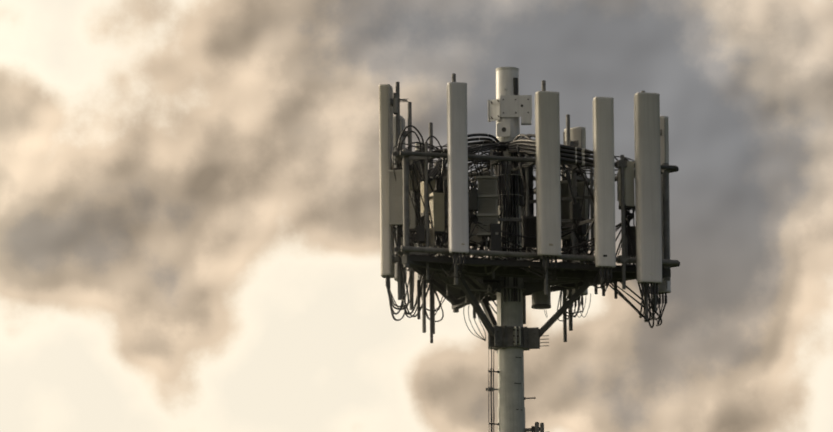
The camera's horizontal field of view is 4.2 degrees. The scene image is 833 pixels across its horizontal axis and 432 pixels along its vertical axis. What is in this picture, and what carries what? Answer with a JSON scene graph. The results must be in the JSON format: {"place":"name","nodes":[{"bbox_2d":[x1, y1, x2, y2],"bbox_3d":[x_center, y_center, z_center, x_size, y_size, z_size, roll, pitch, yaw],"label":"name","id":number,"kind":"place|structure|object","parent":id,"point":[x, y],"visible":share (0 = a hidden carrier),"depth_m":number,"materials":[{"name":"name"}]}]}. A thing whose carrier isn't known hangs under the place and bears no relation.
{"place":"outdoors","nodes":[
{"label":"outdoors","id":0,"kind":"place"},
{"bbox_2d":[0,0,832,431],"label":"sky","id":1,"kind":"structure","parent":0,"point":[190,189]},
{"bbox_2d":[379,67,679,431],"bbox_3d":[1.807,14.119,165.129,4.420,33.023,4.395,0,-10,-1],"label":"monopole","id":2,"kind":"object","parent":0,"point":[432,220],"visible":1,"depth_m":166.46,"materials":[{"name":"metal"}]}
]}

